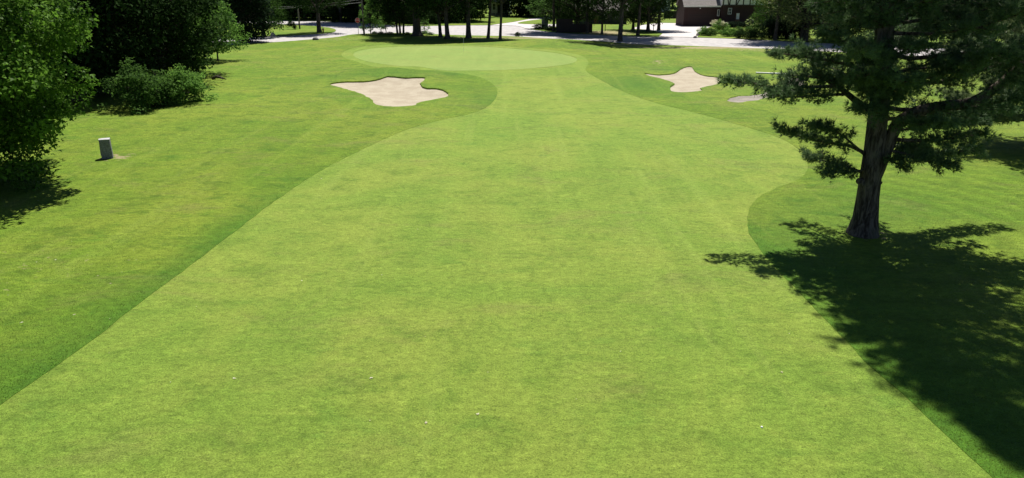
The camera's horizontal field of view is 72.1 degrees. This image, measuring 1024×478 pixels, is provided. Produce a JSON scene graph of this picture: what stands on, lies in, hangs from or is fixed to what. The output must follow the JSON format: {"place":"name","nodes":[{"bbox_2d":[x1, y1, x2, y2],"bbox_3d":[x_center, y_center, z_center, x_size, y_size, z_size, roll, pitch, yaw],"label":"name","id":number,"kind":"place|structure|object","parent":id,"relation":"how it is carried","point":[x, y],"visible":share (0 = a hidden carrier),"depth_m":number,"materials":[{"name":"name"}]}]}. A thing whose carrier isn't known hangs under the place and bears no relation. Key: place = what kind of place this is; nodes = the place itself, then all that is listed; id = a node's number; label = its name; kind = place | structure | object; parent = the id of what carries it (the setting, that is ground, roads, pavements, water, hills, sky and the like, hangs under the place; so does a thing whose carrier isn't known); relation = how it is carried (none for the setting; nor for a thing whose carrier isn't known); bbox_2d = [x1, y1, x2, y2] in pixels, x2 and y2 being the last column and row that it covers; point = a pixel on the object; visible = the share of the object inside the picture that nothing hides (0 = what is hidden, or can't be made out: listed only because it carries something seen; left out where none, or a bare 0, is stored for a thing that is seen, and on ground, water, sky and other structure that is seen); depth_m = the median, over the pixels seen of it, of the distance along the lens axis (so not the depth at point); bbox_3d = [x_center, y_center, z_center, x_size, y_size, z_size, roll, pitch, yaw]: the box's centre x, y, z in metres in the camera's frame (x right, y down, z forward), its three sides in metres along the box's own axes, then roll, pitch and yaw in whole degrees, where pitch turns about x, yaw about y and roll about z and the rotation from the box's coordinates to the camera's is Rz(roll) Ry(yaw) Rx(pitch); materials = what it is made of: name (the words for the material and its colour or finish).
{"place":"outdoors","nodes":[
{"label":"outdoors","id":0,"kind":"place"},
{"bbox_2d":[0,3,1023,477],"bbox_3d":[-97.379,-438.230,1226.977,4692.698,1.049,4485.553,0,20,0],"label":"ground","id":1,"kind":"structure","parent":0,"point":[268,81],"depth_m":27.84,"materials":[{"name":"green plant"}]},
{"bbox_2d":[0,0,100,192],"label":"maple tree","id":2,"kind":"object","parent":1,"relation":"on","point":[30,43],"visible":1,"depth_m":28.55,"materials":[{"name":"green plant"}]},
{"bbox_2d":[10,0,136,100],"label":"woodland tree","id":3,"kind":"object","parent":1,"relation":"on","point":[100,13],"visible":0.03,"depth_m":49.69,"materials":[{"name":"green plant"}]},
{"bbox_2d":[43,0,168,101],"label":"woodland tree","id":4,"kind":"object","parent":1,"relation":"on","point":[101,72],"visible":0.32,"depth_m":49.96,"materials":[{"name":"green plant"}]},
{"bbox_2d":[98,138,113,158],"bbox_3d":[-20.137,-4.424,34.915,0.525,1.166,0.416,-9,22,-22],"label":"granite post","id":5,"kind":"object","parent":1,"relation":"on","point":[106,151],"visible":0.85,"depth_m":34.72,"materials":[{"name":"grey stone"}]},
{"bbox_2d":[60,0,207,93],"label":"woodland tree","id":6,"kind":"object","parent":1,"relation":"on","point":[170,10],"visible":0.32,"depth_m":54.21,"materials":[{"name":"green plant"}]},
{"bbox_2d":[97,57,176,114],"bbox_3d":[-25.450,-10.233,47.648,4.373,4.168,4.452,3,20,7],"label":"leafy bush","id":7,"kind":"object","parent":1,"relation":"on","point":[143,97],"visible":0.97,"depth_m":47.05,"materials":[{"name":"green plant"}]},
{"bbox_2d":[76,0,231,78],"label":"woodland tree","id":8,"kind":"object","parent":1,"relation":"on","point":[201,38],"visible":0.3,"depth_m":58.97,"materials":[{"name":"green plant"}]},
{"bbox_2d":[131,69,190,104],"bbox_3d":[-24.995,-10.588,50.153,3.794,3.108,3.955,8,21,20],"label":"leafy bush","id":9,"kind":"object","parent":1,"relation":"on","point":[168,83],"visible":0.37,"depth_m":49.25,"materials":[{"name":"green plant"}]},
{"bbox_2d":[130,0,238,74],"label":"woodland tree","id":10,"kind":"object","parent":1,"relation":"on","point":[225,21],"visible":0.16,"depth_m":65.37,"materials":[{"name":"green plant"}]},
{"bbox_2d":[157,63,219,106],"bbox_3d":[-23.520,-11.018,50.652,4.174,3.321,4.099,-6,21,-16],"label":"leafy bush","id":11,"kind":"object","parent":1,"relation":"on","point":[192,83],"visible":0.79,"depth_m":50.09,"materials":[{"name":"green plant"}]},
{"bbox_2d":[211,73,225,79],"bbox_3d":[-26.177,-14.539,62.882,1.521,0.608,0.588,11,23,27],"label":"fallen branch","id":12,"kind":"object","parent":1,"relation":"on","point":[217,76],"visible":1,"depth_m":62.79,"materials":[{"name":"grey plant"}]},
{"bbox_2d":[194,0,251,60],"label":"young tree","id":13,"kind":"object","parent":1,"relation":"on","point":[233,25],"visible":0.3,"depth_m":75.59,"materials":[{"name":"green plant"}]},
{"bbox_2d":[220,0,277,43],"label":"evergreen tree","id":14,"kind":"object","parent":1,"relation":"on","point":[248,13],"visible":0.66,"depth_m":102.05,"materials":[{"name":"green plant"}]},
{"bbox_2d":[252,0,290,36],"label":"roadside tree","id":15,"kind":"object","parent":1,"relation":"on","point":[276,18],"visible":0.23,"depth_m":113.73,"materials":[{"name":"green plant"}]},
{"bbox_2d":[264,0,291,19],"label":"distant tree","id":16,"kind":"object","parent":1,"relation":"on","point":[279,10],"visible":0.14,"depth_m":167.12,"materials":[{"name":"green plant"}]},
{"bbox_2d":[286,20,296,28],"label":"leaning shrub","id":17,"kind":"object","parent":1,"relation":"on","point":[291,24],"visible":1,"depth_m":132.32,"materials":[{"name":"green plant"}]},
{"bbox_2d":[297,6,300,28],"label":"utility pole","id":18,"kind":"object","parent":1,"relation":"on","point":[298,17],"visible":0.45,"depth_m":132.88,"materials":[{"name":"brown wood"}]},
{"bbox_2d":[275,0,323,19],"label":"distant tree","id":19,"kind":"object","parent":1,"relation":"on","point":[292,9],"visible":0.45,"depth_m":168.34,"materials":[{"name":"green plant"}]},
{"bbox_2d":[282,0,349,32],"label":"lawn tree","id":20,"kind":"object","parent":1,"relation":"on","point":[318,9],"visible":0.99,"depth_m":120.88,"materials":[{"name":"green plant"}]},
{"bbox_2d":[309,6,335,18],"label":"distant tree","id":21,"kind":"object","parent":1,"relation":"on","point":[320,15],"visible":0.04,"depth_m":171.46,"materials":[{"name":"green plant"}]},
{"bbox_2d":[308,0,358,19],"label":"distant tree","id":22,"kind":"object","parent":1,"relation":"on","point":[326,9],"visible":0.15,"depth_m":166.98,"materials":[{"name":"green plant"}]},
{"bbox_2d":[342,6,360,22],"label":"undergrowth bush","id":23,"kind":"object","parent":1,"relation":"on","point":[349,14],"visible":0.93,"depth_m":155.26,"materials":[{"name":"green plant"}]},
{"bbox_2d":[333,0,378,18],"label":"distant tree","id":24,"kind":"object","parent":1,"relation":"on","point":[354,6],"visible":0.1,"depth_m":163.84,"materials":[{"name":"green plant"}]},
{"bbox_2d":[351,0,361,22],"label":"roadside tree","id":25,"kind":"object","parent":1,"relation":"on","point":[359,8],"visible":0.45,"depth_m":154.08,"materials":[{"name":"green plant"}]},
{"bbox_2d":[361,0,364,34],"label":"utility pole","id":26,"kind":"object","parent":1,"relation":"on","point":[363,17],"visible":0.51,"depth_m":116.74,"materials":[{"name":"brown wood"}]},
{"bbox_2d":[359,9,379,22],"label":"undergrowth bush","id":27,"kind":"object","parent":1,"relation":"on","point":[367,17],"visible":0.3,"depth_m":154.02,"materials":[{"name":"green plant"}]},
{"bbox_2d":[358,0,385,33],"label":"sapling","id":28,"kind":"object","parent":1,"relation":"on","point":[367,7],"visible":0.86,"depth_m":117.75,"materials":[{"name":"green plant"}]},
{"bbox_2d":[367,6,394,31],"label":"sapling","id":29,"kind":"object","parent":1,"relation":"on","point":[383,25],"visible":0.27,"depth_m":121.34,"materials":[{"name":"green plant"}]},
{"bbox_2d":[330,76,447,106],"bbox_3d":[-8.973,-12.122,57.496,8.673,0.510,15.397,-11,23,-28],"label":"sand bunker","id":30,"kind":"object","parent":1,"relation":"on","point":[393,91],"visible":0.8,"depth_m":58.58,"materials":[{"name":"beige soil"}]},
{"bbox_2d":[371,0,410,33],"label":"grove tree","id":31,"kind":"object","parent":1,"relation":"on","point":[377,2],"visible":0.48,"depth_m":116.57,"materials":[{"name":"green plant"}]},
{"bbox_2d":[368,0,422,33],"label":"grove tree","id":32,"kind":"object","parent":1,"relation":"on","point":[396,9],"visible":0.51,"depth_m":116.79,"materials":[{"name":"green plant"}]},
{"bbox_2d":[382,0,425,33],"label":"grove tree","id":33,"kind":"object","parent":1,"relation":"on","point":[400,10],"visible":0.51,"depth_m":116.47,"materials":[{"name":"green plant"}]},
{"bbox_2d":[374,0,449,35],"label":"grove tree","id":34,"kind":"object","parent":1,"relation":"on","point":[416,28],"visible":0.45,"depth_m":114.33,"materials":[{"name":"green plant"}]},
{"bbox_2d":[421,9,441,23],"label":"undergrowth bush","id":35,"kind":"object","parent":1,"relation":"on","point":[433,16],"visible":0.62,"depth_m":149.43,"materials":[{"name":"green plant"}]},
{"bbox_2d":[405,0,478,36],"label":"grove tree","id":36,"kind":"object","parent":1,"relation":"on","point":[421,14],"visible":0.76,"depth_m":111.50,"materials":[{"name":"green plant"}]},
{"bbox_2d":[420,0,463,21],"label":"distant tree","id":37,"kind":"object","parent":1,"relation":"on","point":[442,19],"visible":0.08,"depth_m":157.35,"materials":[{"name":"green plant"}]},
{"bbox_2d":[413,0,483,38],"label":"grove tree","id":38,"kind":"object","parent":1,"relation":"on","point":[438,3],"visible":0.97,"depth_m":107.78,"materials":[{"name":"green plant"}]},
{"bbox_2d":[353,46,576,70],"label":"putting green","id":39,"kind":"object","parent":1,"relation":"on","point":[462,58],"visible":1,"depth_m":78.35,"materials":[{"name":"green plant"}]},
{"bbox_2d":[440,0,496,22],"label":"distant tree","id":40,"kind":"object","parent":1,"relation":"on","point":[481,4],"visible":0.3,"depth_m":159.01,"materials":[{"name":"green plant"}]},
{"bbox_2d":[465,0,471,37],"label":"grove tree","id":41,"kind":"object","parent":1,"relation":"on","point":[468,28],"visible":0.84,"depth_m":110.51,"materials":[{"name":"brown plant"}]},
{"bbox_2d":[463,0,488,16],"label":"distant tree","id":42,"kind":"object","parent":1,"relation":"on","point":[485,4],"visible":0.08,"depth_m":178.81,"materials":[{"name":"green plant"}]},
{"bbox_2d":[486,0,491,37],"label":"grove tree","id":43,"kind":"object","parent":1,"relation":"on","point":[489,21],"visible":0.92,"depth_m":110.92,"materials":[{"name":"brown plant"}]},
{"bbox_2d":[0,44,991,477],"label":"fairway","id":44,"kind":"structure","parent":1,"relation":"on","point":[574,122],"depth_m":17.43,"materials":[{"name":"green plant"}]},
{"bbox_2d":[491,0,511,15],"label":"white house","id":45,"kind":"structure","parent":1,"relation":"on","point":[495,10],"depth_m":189.11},
{"bbox_2d":[498,0,505,38],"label":"grove tree","id":46,"kind":"object","parent":1,"relation":"on","point":[500,25],"visible":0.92,"depth_m":108.56,"materials":[{"name":"brown plant"}]},
{"bbox_2d":[494,0,536,16],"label":"distant tree","id":47,"kind":"object","parent":1,"relation":"on","point":[511,6],"visible":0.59,"depth_m":184.13,"materials":[{"name":"green plant"}]},
{"bbox_2d":[510,0,547,16],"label":"distant tree","id":48,"kind":"object","parent":1,"relation":"on","point":[526,14],"visible":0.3,"depth_m":183.44,"materials":[{"name":"green plant"}]},
{"bbox_2d":[531,23,545,28],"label":"bank shrub","id":49,"kind":"object","parent":1,"relation":"on","point":[539,26],"visible":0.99,"depth_m":132.22,"materials":[{"name":"green plant"}]},
{"bbox_2d":[521,0,564,16],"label":"distant tree","id":50,"kind":"object","parent":1,"relation":"on","point":[529,1],"visible":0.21,"depth_m":181.79,"materials":[{"name":"green plant"}]},
{"bbox_2d":[541,18,547,26],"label":"utility cabinet","id":51,"kind":"object","parent":1,"relation":"on","point":[544,23],"visible":0.43,"depth_m":134.91,"materials":[{"name":"metal"}]},
{"bbox_2d":[552,0,555,30],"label":"roadside tree","id":52,"kind":"object","parent":1,"relation":"on","point":[553,26],"visible":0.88,"depth_m":127.29,"materials":[{"name":"grey plant"}]},
{"bbox_2d":[523,0,592,24],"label":"roadside tree","id":53,"kind":"object","parent":1,"relation":"on","point":[541,3],"visible":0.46,"depth_m":133.41,"materials":[{"name":"green plant"}]},
{"bbox_2d":[556,18,592,32],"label":"board fence","id":54,"kind":"object","parent":1,"relation":"on","point":[564,25],"visible":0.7,"depth_m":124.25,"materials":[{"name":"black wood"}]},
{"bbox_2d":[548,0,605,23],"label":"roadside tree","id":55,"kind":"object","parent":1,"relation":"on","point":[567,14],"visible":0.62,"depth_m":126.73,"materials":[{"name":"green plant"}]},
{"bbox_2d":[569,0,626,33],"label":"roadside tree","id":56,"kind":"object","parent":1,"relation":"on","point":[614,13],"visible":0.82,"depth_m":119.88,"materials":[{"name":"green plant"}]},
{"bbox_2d":[579,0,627,23],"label":"dark house","id":57,"kind":"structure","parent":1,"relation":"on","point":[605,20],"depth_m":150.06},
{"bbox_2d":[583,0,660,41],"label":"roadside tree","id":58,"kind":"object","parent":1,"relation":"on","point":[621,16],"visible":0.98,"depth_m":104.76,"materials":[{"name":"green plant"}]},
{"bbox_2d":[606,0,662,29],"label":"roadside tree","id":59,"kind":"object","parent":1,"relation":"on","point":[633,25],"visible":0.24,"depth_m":129.65,"materials":[{"name":"green plant"}]},
{"bbox_2d":[636,0,641,34],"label":"roadside tree","id":60,"kind":"object","parent":1,"relation":"on","point":[638,21],"visible":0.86,"depth_m":116.52,"materials":[{"name":"brown plant"}]},
{"bbox_2d":[624,0,677,31],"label":"roadside tree","id":61,"kind":"object","parent":1,"relation":"on","point":[652,20],"visible":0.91,"depth_m":124.42,"materials":[{"name":"green plant"}]},
{"bbox_2d":[664,11,676,17],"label":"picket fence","id":62,"kind":"object","parent":1,"relation":"on","point":[674,15],"visible":0.2,"depth_m":171.58,"materials":[{"name":"brown wood"}]},
{"bbox_2d":[645,66,719,91],"bbox_3d":[15.897,-14.651,64.228,6.429,0.357,16.631,0,20,0],"label":"sand bunker","id":63,"kind":"object","parent":1,"relation":"on","point":[688,79],"visible":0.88,"depth_m":64.20,"materials":[{"name":"beige soil"}]},
{"bbox_2d":[697,26,711,34],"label":"bank shrub","id":64,"kind":"object","parent":1,"relation":"on","point":[702,29],"visible":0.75,"depth_m":115.81,"materials":[{"name":"green plant"}]},
{"bbox_2d":[701,27,718,35],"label":"bank shrub","id":65,"kind":"object","parent":1,"relation":"on","point":[708,32],"visible":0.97,"depth_m":114.64,"materials":[{"name":"green plant"}]},
{"bbox_2d":[712,19,729,32],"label":"flowering bush","id":66,"kind":"object","parent":1,"relation":"on","point":[718,25],"visible":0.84,"depth_m":120.12,"materials":[{"name":"green plant"}]},
{"bbox_2d":[676,0,767,25],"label":"brick house","id":67,"kind":"structure","parent":1,"relation":"on","point":[697,12],"depth_m":143.44,"materials":[{"name":"brown brick"}]},
{"bbox_2d":[687,14,713,25],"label":"garage door","id":68,"kind":"structure","parent":67,"relation":"in","point":[693,19],"depth_m":144.02,"materials":[{"name":"brown wood"}]},
{"bbox_2d":[735,13,739,24],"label":"front door","id":69,"kind":"structure","parent":67,"relation":"in","point":[737,18],"depth_m":143.32,"materials":[{"name":"beige paint"}]},
{"bbox_2d":[718,26,738,36],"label":"bank shrub","id":70,"kind":"object","parent":1,"relation":"on","point":[728,32],"visible":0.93,"depth_m":113.17,"materials":[{"name":"green plant"}]},
{"bbox_2d":[724,21,738,26],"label":"hedge bush","id":71,"kind":"object","parent":1,"relation":"on","point":[730,23],"visible":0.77,"depth_m":138.30,"materials":[{"name":"green plant"}]},
{"bbox_2d":[731,29,747,38],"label":"bank shrub","id":72,"kind":"object","parent":1,"relation":"on","point":[740,32],"visible":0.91,"depth_m":109.60,"materials":[{"name":"green plant"}]},
{"bbox_2d":[733,21,745,27],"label":"hedge bush","id":73,"kind":"object","parent":1,"relation":"on","point":[737,22],"visible":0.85,"depth_m":138.18,"materials":[{"name":"green plant"}]},
{"bbox_2d":[741,26,754,33],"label":"bank shrub","id":74,"kind":"object","parent":1,"relation":"on","point":[748,28],"visible":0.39,"depth_m":115.95,"materials":[{"name":"green plant"}]},
{"bbox_2d":[743,29,764,38],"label":"bank shrub","id":75,"kind":"object","parent":1,"relation":"on","point":[752,34],"visible":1,"depth_m":107.40,"materials":[{"name":"green plant"}]},
{"bbox_2d":[750,26,767,36],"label":"bank shrub","id":76,"kind":"object","parent":1,"relation":"on","point":[759,30],"visible":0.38,"depth_m":113.32,"materials":[{"name":"green plant"}]},
{"bbox_2d":[727,78,802,101],"bbox_3d":[22.017,-12.331,57.895,2.932,0.077,17.465,15,25,35],"label":"sand bunker","id":77,"kind":"object","parent":1,"relation":"on","point":[743,98],"visible":0.24,"depth_m":53.38,"materials":[{"name":"beige soil"}]},
{"bbox_2d":[751,0,789,27],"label":"roadside tree","id":78,"kind":"object","parent":1,"relation":"on","point":[759,14],"visible":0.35,"depth_m":119.72,"materials":[{"name":"green plant"}]},
{"bbox_2d":[756,72,785,73],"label":"white board","id":79,"kind":"object","parent":1,"relation":"on","point":[766,73],"visible":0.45,"depth_m":67.63,"materials":[{"name":"paint"}]},
{"bbox_2d":[758,16,785,38],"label":"hedge bush","id":80,"kind":"object","parent":1,"relation":"on","point":[772,22],"visible":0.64,"depth_m":109.52,"materials":[{"name":"green plant"}]},
{"bbox_2d":[772,0,781,39],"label":"roadside tree","id":81,"kind":"object","parent":1,"relation":"on","point":[775,35],"visible":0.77,"depth_m":106.25,"materials":[{"name":"brown plant"}]},
{"bbox_2d":[766,18,791,37],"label":"hedge bush","id":82,"kind":"object","parent":1,"relation":"on","point":[769,33],"visible":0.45,"depth_m":109.69,"materials":[{"name":"green plant"}]},
{"bbox_2d":[778,20,800,38],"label":"hedge bush","id":83,"kind":"object","parent":1,"relation":"on","point":[790,33],"visible":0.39,"depth_m":109.29,"materials":[{"name":"green plant"}]},
{"bbox_2d":[745,0,852,40],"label":"roadside tree","id":84,"kind":"object","parent":1,"relation":"on","point":[798,17],"visible":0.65,"depth_m":102.64,"materials":[{"name":"green plant"}]},
{"bbox_2d":[788,23,812,38],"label":"hedge bush","id":85,"kind":"object","parent":1,"relation":"on","point":[796,34],"visible":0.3,"depth_m":109.61,"materials":[{"name":"green plant"}]},
{"bbox_2d":[803,8,810,40],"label":"roadside tree","id":86,"kind":"object","parent":1,"relation":"on","point":[806,36],"visible":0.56,"depth_m":104.63,"materials":[{"name":"brown plant"}]},
{"bbox_2d":[797,0,875,35],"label":"roadside tree","id":87,"kind":"object","parent":1,"relation":"on","point":[863,28],"visible":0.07,"depth_m":104.93,"materials":[{"name":"green plant"}]},
{"bbox_2d":[714,0,1023,238],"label":"pine tree","id":88,"kind":"object","parent":1,"relation":"on","point":[879,77],"visible":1,"depth_m":21.98,"materials":[{"name":"green plant"}]},
{"bbox_2d":[852,2,948,42],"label":"roadside tree","id":89,"kind":"object","parent":1,"relation":"on","point":[910,23],"visible":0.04,"depth_m":99.90,"materials":[{"name":"green plant"}]},
{"bbox_2d":[905,0,990,43],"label":"roadside tree","id":90,"kind":"object","parent":1,"relation":"on","point":[949,22],"visible":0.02,"depth_m":100.07,"materials":[{"name":"green plant"}]},
{"bbox_2d":[935,0,1023,125],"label":"pine tree","id":91,"kind":"object","parent":1,"relation":"on","point":[1003,118],"visible":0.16,"depth_m":35.90,"materials":[{"name":"green plant"}]},
{"bbox_2d":[978,12,1023,39],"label":"roadside tree","id":92,"kind":"object","parent":1,"relation":"on","point":[991,19],"visible":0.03,"depth_m":96.30,"materials":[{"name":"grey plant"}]},
{"bbox_2d":[494,17,555,28],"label":"driveway","id":93,"kind":"structure","parent":0,"point":[526,26],"depth_m":147.19,"materials":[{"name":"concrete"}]},
{"bbox_2d":[219,20,946,55],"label":"road","id":94,"kind":"structure","parent":0,"point":[344,28],"depth_m":114.64,"materials":[{"name":"grey asphalt"}]},
{"bbox_2d":[323,7,343,22],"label":"undergrowth bush","id":95,"kind":"object","parent":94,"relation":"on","point":[335,14],"visible":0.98,"depth_m":155.82,"materials":[{"name":"green plant"}]},
{"bbox_2d":[328,0,341,21],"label":"roadside tree","id":96,"kind":"object","parent":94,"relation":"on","point":[340,16],"visible":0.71,"depth_m":156.42,"materials":[{"name":"grey plant"}]},
{"bbox_2d":[420,19,430,30],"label":"sapling","id":97,"kind":"object","parent":94,"relation":"on","point":[424,22],"visible":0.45,"depth_m":123.92,"materials":[{"name":"green plant"}]},
{"bbox_2d":[635,23,710,36],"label":"driveway","id":98,"kind":"structure","parent":0,"point":[670,30],"depth_m":133.09,"materials":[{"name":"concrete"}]}
]}

